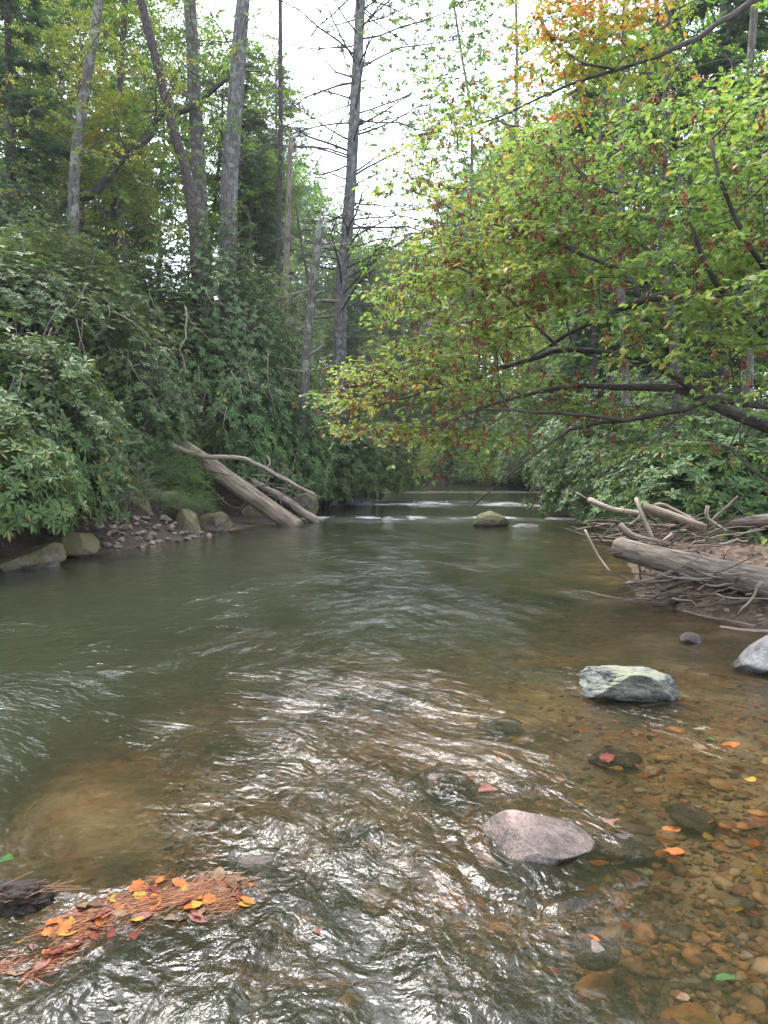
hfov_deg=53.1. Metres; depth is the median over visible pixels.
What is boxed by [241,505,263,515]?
rock
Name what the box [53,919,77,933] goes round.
fallen leaf
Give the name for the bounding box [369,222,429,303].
broadleaf tree
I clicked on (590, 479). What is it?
rhododendron bush
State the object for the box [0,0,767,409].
sky
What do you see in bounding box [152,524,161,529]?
stone
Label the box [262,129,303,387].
pale dead trunk
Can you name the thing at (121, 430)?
rhododendron bush
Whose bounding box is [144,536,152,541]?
stone
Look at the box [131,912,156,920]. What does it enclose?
fallen leaf
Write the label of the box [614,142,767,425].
broadleaf tree
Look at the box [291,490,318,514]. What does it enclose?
rock
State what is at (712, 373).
broadleaf tree
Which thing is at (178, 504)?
leafy shrub
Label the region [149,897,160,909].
fallen leaf
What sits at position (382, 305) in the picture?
white pine
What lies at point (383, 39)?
broadleaf tree
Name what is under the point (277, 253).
slender conifer
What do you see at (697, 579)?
stick
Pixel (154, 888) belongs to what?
fallen leaf
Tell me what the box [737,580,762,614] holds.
stick
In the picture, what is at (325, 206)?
broadleaf tree
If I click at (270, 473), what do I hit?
bare branch
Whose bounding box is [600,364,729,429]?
laurel bush
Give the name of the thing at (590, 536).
stick
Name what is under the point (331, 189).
broadleaf tree
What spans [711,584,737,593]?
stick
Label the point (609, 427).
rhododendron bush
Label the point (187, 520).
rock
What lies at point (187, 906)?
fallen leaf
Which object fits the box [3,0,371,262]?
curved tree
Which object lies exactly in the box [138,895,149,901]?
fallen leaf
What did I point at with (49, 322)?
bare branch
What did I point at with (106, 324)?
bare branch
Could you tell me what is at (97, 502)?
rhododendron bush
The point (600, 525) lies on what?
stick
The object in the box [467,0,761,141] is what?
maple tree
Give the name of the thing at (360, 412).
leafy shrub
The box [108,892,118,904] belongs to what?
fallen leaf
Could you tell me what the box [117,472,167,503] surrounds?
leafy shrub
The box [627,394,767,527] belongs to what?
rhododendron bush
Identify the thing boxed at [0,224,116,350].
laurel bush
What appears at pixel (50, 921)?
fallen leaf
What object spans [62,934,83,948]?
fallen leaf
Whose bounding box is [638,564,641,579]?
stick
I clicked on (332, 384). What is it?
leafy shrub
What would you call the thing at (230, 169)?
pine tree
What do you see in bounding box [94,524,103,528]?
stone
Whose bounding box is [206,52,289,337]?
hemlock tree
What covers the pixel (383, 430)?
leafy shrub
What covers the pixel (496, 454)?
rhododendron bush
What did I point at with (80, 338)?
bare branch
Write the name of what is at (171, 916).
fallen leaf
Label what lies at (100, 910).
fallen leaf
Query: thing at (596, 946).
stone
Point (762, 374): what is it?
broadleaf tree
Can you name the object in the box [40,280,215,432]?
laurel bush
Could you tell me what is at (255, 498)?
fallen log
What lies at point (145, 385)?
bare branch
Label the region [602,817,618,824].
fallen leaf
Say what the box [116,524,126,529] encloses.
stone
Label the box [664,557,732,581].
stick
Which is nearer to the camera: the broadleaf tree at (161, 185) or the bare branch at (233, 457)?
the bare branch at (233, 457)
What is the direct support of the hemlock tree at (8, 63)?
on the ground
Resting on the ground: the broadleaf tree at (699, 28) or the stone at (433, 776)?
the broadleaf tree at (699, 28)
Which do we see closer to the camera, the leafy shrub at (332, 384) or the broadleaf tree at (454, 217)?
the leafy shrub at (332, 384)
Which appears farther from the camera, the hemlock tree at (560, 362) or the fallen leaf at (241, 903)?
the hemlock tree at (560, 362)
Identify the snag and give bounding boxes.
[267,211,362,490]
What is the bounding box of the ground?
[0,315,767,634]
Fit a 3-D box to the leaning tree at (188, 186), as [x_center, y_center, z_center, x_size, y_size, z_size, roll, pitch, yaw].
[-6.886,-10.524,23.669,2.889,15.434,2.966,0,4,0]
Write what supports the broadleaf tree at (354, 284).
on the ground
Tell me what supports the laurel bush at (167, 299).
on the ground
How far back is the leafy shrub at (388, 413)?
70.02 m
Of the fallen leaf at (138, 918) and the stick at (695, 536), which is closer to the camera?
the fallen leaf at (138, 918)
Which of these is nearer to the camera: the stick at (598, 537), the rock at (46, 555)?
the stick at (598, 537)
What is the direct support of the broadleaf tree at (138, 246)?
on the ground
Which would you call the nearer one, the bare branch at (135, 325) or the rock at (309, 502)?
the bare branch at (135, 325)
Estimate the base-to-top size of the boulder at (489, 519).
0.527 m
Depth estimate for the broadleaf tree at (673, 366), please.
16.44 m
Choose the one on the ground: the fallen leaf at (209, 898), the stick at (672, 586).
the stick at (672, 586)
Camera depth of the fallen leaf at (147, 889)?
2.69 m
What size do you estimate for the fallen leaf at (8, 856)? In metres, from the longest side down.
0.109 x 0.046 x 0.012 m
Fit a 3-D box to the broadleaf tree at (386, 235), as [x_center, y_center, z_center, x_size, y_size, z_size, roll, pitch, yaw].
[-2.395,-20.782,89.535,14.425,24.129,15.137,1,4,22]
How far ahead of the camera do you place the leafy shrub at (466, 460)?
55.55 m
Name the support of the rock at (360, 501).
in the water
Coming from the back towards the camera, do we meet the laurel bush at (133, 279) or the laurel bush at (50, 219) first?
the laurel bush at (133, 279)
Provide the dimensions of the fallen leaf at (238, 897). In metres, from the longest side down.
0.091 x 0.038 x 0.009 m
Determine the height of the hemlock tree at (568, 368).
17.606 m
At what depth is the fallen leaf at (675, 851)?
2.97 m
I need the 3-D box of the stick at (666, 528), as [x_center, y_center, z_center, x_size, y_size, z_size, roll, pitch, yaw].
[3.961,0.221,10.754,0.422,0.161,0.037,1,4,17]
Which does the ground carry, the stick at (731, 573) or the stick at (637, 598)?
the stick at (637, 598)
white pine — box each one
[237,52,332,267]
[289,280,331,387]
[358,265,409,395]
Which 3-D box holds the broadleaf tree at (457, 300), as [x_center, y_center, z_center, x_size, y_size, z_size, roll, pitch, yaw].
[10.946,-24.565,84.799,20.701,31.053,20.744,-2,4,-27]
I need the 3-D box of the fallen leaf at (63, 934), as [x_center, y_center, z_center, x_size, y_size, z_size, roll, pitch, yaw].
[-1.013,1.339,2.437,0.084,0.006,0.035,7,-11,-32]
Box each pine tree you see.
[126,0,258,397]
[128,0,341,427]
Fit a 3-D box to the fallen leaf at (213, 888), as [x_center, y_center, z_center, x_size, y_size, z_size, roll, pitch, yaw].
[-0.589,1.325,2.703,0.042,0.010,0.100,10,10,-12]
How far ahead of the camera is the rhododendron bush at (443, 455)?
57.94 m
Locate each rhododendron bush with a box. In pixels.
[0,310,124,456]
[0,332,147,533]
[0,355,79,495]
[0,402,90,545]
[52,436,137,497]
[81,349,163,401]
[89,398,151,453]
[95,416,156,474]
[126,390,205,467]
[194,350,310,488]
[227,341,336,488]
[249,383,338,505]
[279,374,375,505]
[318,415,409,503]
[354,372,414,431]
[360,417,422,499]
[381,410,446,475]
[391,398,456,457]
[413,364,479,451]
[426,385,505,480]
[458,412,533,482]
[488,380,526,420]
[494,425,531,485]
[495,401,565,481]
[521,419,620,519]
[522,394,590,491]
[530,405,615,500]
[544,380,608,489]
[555,411,688,526]
[570,375,705,504]
[585,416,767,542]
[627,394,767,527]
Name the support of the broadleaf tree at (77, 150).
on the ground
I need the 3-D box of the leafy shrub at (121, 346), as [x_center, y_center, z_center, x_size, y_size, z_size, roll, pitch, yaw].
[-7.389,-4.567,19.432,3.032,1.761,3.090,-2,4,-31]
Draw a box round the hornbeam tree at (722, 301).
[292,50,767,547]
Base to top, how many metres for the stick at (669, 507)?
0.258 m
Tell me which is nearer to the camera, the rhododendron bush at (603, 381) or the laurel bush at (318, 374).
the rhododendron bush at (603, 381)
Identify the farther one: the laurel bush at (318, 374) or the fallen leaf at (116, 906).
the laurel bush at (318, 374)
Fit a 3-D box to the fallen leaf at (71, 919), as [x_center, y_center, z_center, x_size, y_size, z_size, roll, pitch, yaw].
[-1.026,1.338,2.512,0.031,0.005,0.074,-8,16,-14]
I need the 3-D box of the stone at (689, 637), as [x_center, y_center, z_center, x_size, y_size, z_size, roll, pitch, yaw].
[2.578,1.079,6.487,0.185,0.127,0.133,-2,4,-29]
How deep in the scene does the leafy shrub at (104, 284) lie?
21.15 m
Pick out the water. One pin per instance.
(308, 707)
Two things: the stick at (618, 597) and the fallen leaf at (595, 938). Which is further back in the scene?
the stick at (618, 597)
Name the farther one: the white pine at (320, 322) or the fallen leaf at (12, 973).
the white pine at (320, 322)
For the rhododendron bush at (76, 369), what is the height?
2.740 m
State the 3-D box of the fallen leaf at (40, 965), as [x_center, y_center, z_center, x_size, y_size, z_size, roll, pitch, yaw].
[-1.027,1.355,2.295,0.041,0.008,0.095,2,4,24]
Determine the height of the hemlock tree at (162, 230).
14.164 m
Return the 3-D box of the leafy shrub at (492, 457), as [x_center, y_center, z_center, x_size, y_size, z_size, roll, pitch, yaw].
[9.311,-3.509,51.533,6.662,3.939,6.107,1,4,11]
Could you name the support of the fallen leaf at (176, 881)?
on the needle litter at (196, 889)
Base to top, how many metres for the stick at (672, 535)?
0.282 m
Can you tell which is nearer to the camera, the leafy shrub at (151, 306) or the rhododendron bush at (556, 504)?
the rhododendron bush at (556, 504)
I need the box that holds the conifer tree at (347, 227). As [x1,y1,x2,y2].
[207,0,503,423]
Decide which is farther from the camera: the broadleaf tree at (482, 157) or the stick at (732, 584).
the broadleaf tree at (482, 157)
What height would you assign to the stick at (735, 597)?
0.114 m
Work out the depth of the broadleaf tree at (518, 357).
51.89 m
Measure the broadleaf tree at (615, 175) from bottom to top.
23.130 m
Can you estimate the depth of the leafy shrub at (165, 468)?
17.49 m
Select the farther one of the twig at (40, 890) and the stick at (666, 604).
the stick at (666, 604)
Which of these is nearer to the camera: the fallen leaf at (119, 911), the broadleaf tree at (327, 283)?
the fallen leaf at (119, 911)
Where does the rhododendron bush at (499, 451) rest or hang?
on the ground
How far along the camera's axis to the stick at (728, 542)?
10.12 m
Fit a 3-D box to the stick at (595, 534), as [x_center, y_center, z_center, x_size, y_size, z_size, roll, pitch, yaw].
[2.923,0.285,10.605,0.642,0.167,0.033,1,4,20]
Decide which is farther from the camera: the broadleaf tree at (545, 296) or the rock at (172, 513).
the broadleaf tree at (545, 296)
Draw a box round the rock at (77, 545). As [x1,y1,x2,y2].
[41,532,99,558]
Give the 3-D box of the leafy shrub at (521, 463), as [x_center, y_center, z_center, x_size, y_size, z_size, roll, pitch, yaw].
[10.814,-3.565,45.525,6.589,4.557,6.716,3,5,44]
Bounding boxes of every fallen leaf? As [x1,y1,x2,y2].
[0,853,16,861]
[4,965,33,975]
[31,949,49,960]
[31,955,50,977]
[41,917,59,927]
[41,927,53,935]
[42,947,63,956]
[51,953,59,963]
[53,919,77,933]
[53,931,75,935]
[56,919,65,923]
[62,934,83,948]
[68,912,74,926]
[76,902,87,906]
[84,898,102,905]
[86,909,110,919]
[88,933,103,938]
[95,905,112,913]
[95,913,106,925]
[107,927,115,937]
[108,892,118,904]
[111,909,132,915]
[113,904,124,908]
[115,891,127,899]
[125,878,146,891]
[127,929,141,938]
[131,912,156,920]
[133,889,146,901]
[133,915,143,922]
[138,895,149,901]
[141,888,153,895]
[149,886,160,892]
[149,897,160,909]
[155,876,163,884]
[164,913,174,919]
[169,878,187,886]
[177,903,202,912]
[186,913,205,921]
[187,881,203,887]
[188,899,203,909]
[190,909,204,916]
[198,907,205,913]
[201,893,216,903]
[211,884,218,892]
[211,885,225,892]
[213,867,224,881]
[226,875,236,888]
[233,877,244,880]
[235,893,245,901]
[237,901,252,906]
[239,896,254,903]
[243,882,251,888]
[313,928,321,933]
[478,782,499,790]
[582,934,599,940]
[599,753,615,761]
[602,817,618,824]
[661,826,679,831]
[663,847,690,854]
[676,992,690,1000]
[693,743,707,749]
[715,973,734,979]
[723,741,746,746]
[745,776,759,781]
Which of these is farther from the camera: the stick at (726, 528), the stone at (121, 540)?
the stone at (121, 540)
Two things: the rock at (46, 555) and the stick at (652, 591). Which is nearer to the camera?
the stick at (652, 591)
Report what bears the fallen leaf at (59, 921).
on the needle litter at (196, 889)
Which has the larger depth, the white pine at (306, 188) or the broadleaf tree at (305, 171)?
the broadleaf tree at (305, 171)
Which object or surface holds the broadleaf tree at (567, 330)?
on the ground
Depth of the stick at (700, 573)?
7.50 m
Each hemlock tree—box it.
[0,0,119,257]
[84,82,160,279]
[121,122,174,287]
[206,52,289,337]
[215,118,300,345]
[217,140,303,343]
[324,290,372,435]
[501,317,543,418]
[510,33,634,408]
[524,0,741,466]
[543,57,664,395]
[605,0,767,427]
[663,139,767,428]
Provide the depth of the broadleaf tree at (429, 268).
89.97 m
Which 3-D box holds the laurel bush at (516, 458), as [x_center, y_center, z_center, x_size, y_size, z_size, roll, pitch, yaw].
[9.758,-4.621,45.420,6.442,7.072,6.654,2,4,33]
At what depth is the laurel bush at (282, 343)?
25.25 m
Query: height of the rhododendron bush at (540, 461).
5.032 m
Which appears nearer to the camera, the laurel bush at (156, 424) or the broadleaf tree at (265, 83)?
the laurel bush at (156, 424)
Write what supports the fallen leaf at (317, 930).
on the water
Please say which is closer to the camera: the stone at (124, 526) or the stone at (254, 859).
the stone at (254, 859)
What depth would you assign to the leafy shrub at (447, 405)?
71.15 m
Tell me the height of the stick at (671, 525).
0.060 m
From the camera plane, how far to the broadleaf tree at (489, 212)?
85.31 m
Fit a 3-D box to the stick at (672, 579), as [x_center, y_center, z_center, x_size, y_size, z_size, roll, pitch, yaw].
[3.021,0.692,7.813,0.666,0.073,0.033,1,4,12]
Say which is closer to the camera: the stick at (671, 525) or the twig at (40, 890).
the twig at (40, 890)
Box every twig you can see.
[25,880,59,898]
[40,889,77,892]
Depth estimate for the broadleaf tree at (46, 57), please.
32.02 m
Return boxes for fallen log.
[178,440,303,526]
[250,478,322,522]
[611,537,767,597]
[617,522,665,545]
[642,502,706,533]
[719,514,767,529]
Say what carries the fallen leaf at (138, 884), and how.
on the needle litter at (196, 889)
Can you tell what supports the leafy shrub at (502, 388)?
on the ground
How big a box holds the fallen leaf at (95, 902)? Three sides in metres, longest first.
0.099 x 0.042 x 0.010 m
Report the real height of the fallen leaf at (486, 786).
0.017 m
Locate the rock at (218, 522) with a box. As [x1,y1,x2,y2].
[197,512,232,532]
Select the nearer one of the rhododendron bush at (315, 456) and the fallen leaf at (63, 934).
the fallen leaf at (63, 934)
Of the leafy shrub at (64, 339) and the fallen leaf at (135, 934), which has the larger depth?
the leafy shrub at (64, 339)
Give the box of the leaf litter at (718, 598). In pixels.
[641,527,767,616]
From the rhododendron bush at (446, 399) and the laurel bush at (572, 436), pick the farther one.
the rhododendron bush at (446, 399)
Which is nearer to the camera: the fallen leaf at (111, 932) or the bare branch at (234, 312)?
the fallen leaf at (111, 932)
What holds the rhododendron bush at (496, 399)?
on the ground
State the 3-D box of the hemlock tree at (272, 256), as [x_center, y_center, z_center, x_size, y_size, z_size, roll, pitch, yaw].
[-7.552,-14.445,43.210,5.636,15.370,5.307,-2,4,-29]
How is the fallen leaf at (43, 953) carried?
on the fallen leaf
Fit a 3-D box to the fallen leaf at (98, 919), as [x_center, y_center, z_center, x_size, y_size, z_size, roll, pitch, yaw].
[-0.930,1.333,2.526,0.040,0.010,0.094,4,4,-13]
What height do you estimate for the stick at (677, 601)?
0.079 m
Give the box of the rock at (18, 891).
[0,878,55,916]
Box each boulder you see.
[473,511,508,526]
[482,810,594,865]
[579,665,680,701]
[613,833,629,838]
[732,635,767,673]
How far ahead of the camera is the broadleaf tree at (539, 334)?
44.66 m
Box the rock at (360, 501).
[324,490,375,506]
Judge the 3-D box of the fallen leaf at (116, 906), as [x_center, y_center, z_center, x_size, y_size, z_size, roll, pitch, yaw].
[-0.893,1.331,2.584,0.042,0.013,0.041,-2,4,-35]
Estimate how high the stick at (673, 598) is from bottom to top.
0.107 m
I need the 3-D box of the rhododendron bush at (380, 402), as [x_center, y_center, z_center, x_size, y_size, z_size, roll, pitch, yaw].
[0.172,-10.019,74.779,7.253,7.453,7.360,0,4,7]
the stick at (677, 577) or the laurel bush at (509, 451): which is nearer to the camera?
the stick at (677, 577)
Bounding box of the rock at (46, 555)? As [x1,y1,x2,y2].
[0,543,66,570]
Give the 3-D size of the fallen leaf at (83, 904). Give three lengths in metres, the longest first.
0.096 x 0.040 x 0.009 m
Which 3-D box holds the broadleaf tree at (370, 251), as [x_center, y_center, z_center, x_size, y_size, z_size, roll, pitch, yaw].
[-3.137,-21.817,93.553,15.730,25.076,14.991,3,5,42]
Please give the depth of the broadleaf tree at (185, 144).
36.95 m
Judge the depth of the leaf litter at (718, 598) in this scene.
9.77 m
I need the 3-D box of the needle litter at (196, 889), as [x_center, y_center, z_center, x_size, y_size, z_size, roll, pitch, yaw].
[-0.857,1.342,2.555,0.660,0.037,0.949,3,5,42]
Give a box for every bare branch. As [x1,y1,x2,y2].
[35,283,87,342]
[41,303,60,372]
[76,319,84,364]
[90,305,109,342]
[114,311,155,346]
[127,359,169,421]
[166,443,316,495]
[179,307,187,374]
[184,305,221,348]
[215,294,257,330]
[255,467,293,474]
[256,484,298,494]
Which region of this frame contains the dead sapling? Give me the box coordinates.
[281,203,324,388]
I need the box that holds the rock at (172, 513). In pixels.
[151,491,201,519]
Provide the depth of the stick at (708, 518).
10.48 m
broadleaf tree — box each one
[0,0,117,191]
[0,0,209,251]
[0,0,249,277]
[0,0,268,277]
[0,0,272,290]
[1,0,251,262]
[44,74,175,273]
[55,8,226,272]
[108,8,324,352]
[175,92,363,298]
[185,164,377,321]
[208,140,369,376]
[240,196,382,381]
[252,172,399,368]
[263,0,685,401]
[281,218,376,385]
[282,300,323,377]
[293,243,401,379]
[301,229,417,362]
[320,230,402,319]
[347,0,767,479]
[351,232,471,392]
[351,302,460,421]
[358,236,453,392]
[367,237,465,358]
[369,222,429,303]
[372,0,766,457]
[383,219,481,372]
[393,0,736,424]
[404,140,547,372]
[416,158,563,359]
[418,153,503,364]
[424,107,574,225]
[429,135,538,268]
[432,119,588,365]
[442,0,571,413]
[454,153,584,367]
[462,65,626,237]
[464,0,664,372]
[475,230,568,398]
[505,239,615,419]
[512,204,641,382]
[514,205,640,393]
[516,0,765,374]
[530,0,767,395]
[531,251,657,385]
[533,3,767,428]
[542,199,709,382]
[569,0,767,447]
[614,0,767,376]
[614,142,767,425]
[685,248,767,416]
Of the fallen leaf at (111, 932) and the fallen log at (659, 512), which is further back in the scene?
the fallen log at (659, 512)
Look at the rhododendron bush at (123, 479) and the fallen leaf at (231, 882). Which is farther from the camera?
the rhododendron bush at (123, 479)
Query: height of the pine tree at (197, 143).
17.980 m
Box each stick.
[564,528,612,542]
[565,572,657,585]
[572,526,615,538]
[576,522,630,529]
[581,590,653,598]
[583,540,613,541]
[584,529,610,572]
[586,519,619,523]
[587,497,656,517]
[589,522,611,546]
[593,527,638,535]
[598,530,619,535]
[601,571,656,576]
[611,588,680,595]
[618,582,656,589]
[621,575,668,598]
[621,597,659,600]
[622,597,691,603]
[624,589,687,602]
[625,570,674,583]
[629,514,639,526]
[629,587,692,603]
[634,497,653,537]
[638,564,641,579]
[643,593,685,600]
[644,513,657,524]
[644,566,745,583]
[645,585,694,594]
[647,577,697,581]
[652,523,682,532]
[652,594,686,606]
[653,502,694,519]
[653,524,695,545]
[653,529,688,534]
[653,598,702,601]
[655,548,713,577]
[656,524,679,527]
[658,534,719,539]
[660,533,673,546]
[660,580,698,591]
[661,575,715,583]
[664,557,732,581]
[667,526,704,545]
[668,536,718,547]
[670,588,744,595]
[672,544,723,548]
[672,597,695,603]
[673,535,711,543]
[677,522,720,543]
[678,531,738,535]
[678,577,713,579]
[679,573,734,586]
[683,610,755,626]
[688,590,727,599]
[693,539,727,542]
[695,529,765,542]
[697,598,755,607]
[700,526,753,535]
[701,576,736,584]
[704,505,726,531]
[705,522,733,539]
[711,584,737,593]
[712,495,738,520]
[713,568,745,574]
[714,553,760,573]
[715,593,767,600]
[719,538,747,545]
[720,626,767,632]
[733,526,767,536]
[735,536,767,538]
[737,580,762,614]
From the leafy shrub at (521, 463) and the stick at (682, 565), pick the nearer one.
the stick at (682, 565)
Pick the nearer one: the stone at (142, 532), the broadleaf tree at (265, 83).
the stone at (142, 532)
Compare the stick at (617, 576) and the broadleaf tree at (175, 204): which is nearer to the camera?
the stick at (617, 576)
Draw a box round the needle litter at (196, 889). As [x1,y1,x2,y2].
[0,856,269,992]
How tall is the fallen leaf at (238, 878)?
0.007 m
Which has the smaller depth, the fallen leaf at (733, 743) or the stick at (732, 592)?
the fallen leaf at (733, 743)
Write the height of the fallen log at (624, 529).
0.312 m
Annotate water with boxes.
[0,481,767,1023]
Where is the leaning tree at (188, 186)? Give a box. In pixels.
[108,0,208,421]
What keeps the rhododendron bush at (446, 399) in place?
on the ground
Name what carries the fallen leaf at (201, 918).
on the water
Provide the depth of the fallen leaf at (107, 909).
2.58 m
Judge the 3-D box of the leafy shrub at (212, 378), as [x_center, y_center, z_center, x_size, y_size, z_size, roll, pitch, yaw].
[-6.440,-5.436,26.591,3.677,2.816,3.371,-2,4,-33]
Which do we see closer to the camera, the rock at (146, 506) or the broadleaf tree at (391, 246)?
the rock at (146, 506)
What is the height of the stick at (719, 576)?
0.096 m
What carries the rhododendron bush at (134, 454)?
on the ground
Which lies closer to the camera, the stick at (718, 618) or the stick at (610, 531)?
the stick at (718, 618)
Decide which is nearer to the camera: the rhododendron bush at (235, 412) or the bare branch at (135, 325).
the bare branch at (135, 325)
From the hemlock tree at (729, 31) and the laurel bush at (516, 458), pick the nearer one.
the hemlock tree at (729, 31)
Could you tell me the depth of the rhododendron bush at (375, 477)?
25.97 m
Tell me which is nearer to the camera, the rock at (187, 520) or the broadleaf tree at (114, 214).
the rock at (187, 520)
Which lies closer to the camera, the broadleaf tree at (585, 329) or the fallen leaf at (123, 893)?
the fallen leaf at (123, 893)
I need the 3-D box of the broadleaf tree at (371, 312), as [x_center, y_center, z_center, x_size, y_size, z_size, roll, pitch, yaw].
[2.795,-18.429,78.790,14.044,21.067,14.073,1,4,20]
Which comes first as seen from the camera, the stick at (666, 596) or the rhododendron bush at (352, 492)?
the stick at (666, 596)
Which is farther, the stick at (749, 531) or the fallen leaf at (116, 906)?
the stick at (749, 531)
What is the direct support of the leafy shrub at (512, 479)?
on the ground
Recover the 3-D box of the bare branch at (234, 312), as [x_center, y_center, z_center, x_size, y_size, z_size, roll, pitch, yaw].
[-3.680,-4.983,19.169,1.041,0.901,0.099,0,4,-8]
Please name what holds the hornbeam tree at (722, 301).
on the ground
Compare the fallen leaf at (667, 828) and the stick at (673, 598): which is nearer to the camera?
the fallen leaf at (667, 828)
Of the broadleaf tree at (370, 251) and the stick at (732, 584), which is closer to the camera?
the stick at (732, 584)
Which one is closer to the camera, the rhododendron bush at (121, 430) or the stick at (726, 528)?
the stick at (726, 528)
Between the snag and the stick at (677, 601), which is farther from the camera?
the snag
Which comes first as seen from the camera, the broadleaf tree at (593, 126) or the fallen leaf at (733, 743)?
the fallen leaf at (733, 743)
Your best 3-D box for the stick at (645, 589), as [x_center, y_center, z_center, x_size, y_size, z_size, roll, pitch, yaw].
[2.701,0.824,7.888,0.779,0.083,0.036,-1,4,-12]
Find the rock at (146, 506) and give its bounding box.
[132,496,151,511]
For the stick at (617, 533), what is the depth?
11.26 m
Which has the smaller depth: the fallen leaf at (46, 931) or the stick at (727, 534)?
the fallen leaf at (46, 931)
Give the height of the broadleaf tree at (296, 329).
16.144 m
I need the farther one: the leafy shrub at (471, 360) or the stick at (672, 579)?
the leafy shrub at (471, 360)
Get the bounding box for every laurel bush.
[0,154,68,260]
[0,205,159,345]
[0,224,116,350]
[17,194,97,289]
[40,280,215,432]
[45,213,110,278]
[94,245,241,365]
[94,263,144,332]
[107,331,200,464]
[136,196,300,433]
[213,257,345,485]
[311,357,350,413]
[492,375,571,486]
[500,409,551,474]
[545,360,669,503]
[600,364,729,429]
[618,359,763,491]
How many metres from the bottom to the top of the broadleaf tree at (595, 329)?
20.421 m
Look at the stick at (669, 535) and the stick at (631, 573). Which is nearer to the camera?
the stick at (631, 573)
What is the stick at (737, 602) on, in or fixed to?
on the ground
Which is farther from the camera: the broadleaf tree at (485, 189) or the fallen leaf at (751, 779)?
the broadleaf tree at (485, 189)
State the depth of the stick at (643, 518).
10.28 m
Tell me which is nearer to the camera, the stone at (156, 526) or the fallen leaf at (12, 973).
the fallen leaf at (12, 973)
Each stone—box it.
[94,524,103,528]
[101,542,110,547]
[108,524,116,529]
[113,544,122,547]
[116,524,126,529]
[116,537,124,543]
[137,530,146,535]
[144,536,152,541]
[148,540,156,544]
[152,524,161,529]
[160,514,172,522]
[166,523,173,530]
[238,854,271,863]
[427,773,444,779]
[443,990,460,997]
[512,524,539,526]
[591,939,604,952]
[679,632,700,642]
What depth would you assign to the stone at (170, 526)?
15.48 m
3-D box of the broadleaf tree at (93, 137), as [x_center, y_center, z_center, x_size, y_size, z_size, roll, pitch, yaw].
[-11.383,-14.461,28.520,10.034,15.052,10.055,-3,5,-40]
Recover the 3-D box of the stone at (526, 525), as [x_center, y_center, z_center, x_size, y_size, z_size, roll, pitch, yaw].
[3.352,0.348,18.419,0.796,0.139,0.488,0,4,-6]
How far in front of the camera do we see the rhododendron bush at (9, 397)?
11.64 m
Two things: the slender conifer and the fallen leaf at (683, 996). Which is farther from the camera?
the slender conifer
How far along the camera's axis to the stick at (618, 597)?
8.55 m
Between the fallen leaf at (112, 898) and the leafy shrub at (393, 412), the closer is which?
the fallen leaf at (112, 898)
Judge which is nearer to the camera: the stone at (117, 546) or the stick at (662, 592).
the stick at (662, 592)
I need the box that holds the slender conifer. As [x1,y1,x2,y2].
[239,0,328,375]
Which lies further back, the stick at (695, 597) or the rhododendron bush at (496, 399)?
the rhododendron bush at (496, 399)
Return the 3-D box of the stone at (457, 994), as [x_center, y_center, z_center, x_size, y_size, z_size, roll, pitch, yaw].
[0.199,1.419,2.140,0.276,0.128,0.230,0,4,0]
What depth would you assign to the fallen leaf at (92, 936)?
2.43 m
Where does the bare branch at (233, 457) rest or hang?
on the fallen log at (255, 498)
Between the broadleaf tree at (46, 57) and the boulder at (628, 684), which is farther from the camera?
the broadleaf tree at (46, 57)
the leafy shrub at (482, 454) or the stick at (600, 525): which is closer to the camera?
the stick at (600, 525)
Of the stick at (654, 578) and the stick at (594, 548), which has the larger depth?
the stick at (594, 548)
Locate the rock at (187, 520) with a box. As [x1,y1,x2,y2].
[175,509,201,535]
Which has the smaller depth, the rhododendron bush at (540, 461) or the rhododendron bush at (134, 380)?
the rhododendron bush at (134, 380)
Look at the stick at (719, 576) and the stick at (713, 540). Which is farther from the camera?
the stick at (713, 540)
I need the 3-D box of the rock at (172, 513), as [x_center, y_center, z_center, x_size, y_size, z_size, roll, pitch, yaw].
[-4.632,0.001,16.773,1.257,0.934,0.859,0,4,-6]
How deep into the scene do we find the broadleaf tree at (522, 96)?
86.80 m
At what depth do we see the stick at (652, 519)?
11.24 m
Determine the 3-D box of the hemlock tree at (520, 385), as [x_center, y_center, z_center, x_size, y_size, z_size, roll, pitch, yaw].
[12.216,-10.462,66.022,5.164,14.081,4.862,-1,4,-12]
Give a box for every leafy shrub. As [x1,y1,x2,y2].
[0,236,94,301]
[0,249,94,334]
[6,321,114,438]
[53,297,156,361]
[56,254,134,320]
[88,247,151,323]
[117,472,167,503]
[127,267,191,349]
[128,432,211,485]
[155,448,222,505]
[157,484,200,511]
[175,316,244,381]
[187,489,218,514]
[316,367,361,422]
[345,384,373,424]
[351,384,419,436]
[355,417,422,472]
[365,390,442,463]
[366,396,405,423]
[409,442,464,481]
[415,383,473,426]
[429,420,485,479]
[435,352,515,402]
[450,430,499,483]
[453,356,516,413]
[462,421,517,483]
[464,413,521,483]
[475,433,524,486]
[486,378,516,418]
[489,447,527,484]
[500,419,554,483]
[559,407,621,491]
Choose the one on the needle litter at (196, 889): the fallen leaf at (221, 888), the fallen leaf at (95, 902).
the fallen leaf at (221, 888)
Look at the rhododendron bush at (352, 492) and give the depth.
26.43 m
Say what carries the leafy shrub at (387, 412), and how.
on the ground
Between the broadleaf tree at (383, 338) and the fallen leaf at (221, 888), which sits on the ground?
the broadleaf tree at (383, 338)
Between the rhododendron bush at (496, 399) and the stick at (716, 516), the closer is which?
the stick at (716, 516)
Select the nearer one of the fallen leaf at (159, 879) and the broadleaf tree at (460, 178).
the fallen leaf at (159, 879)
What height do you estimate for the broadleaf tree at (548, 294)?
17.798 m
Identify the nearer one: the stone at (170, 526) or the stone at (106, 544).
the stone at (106, 544)

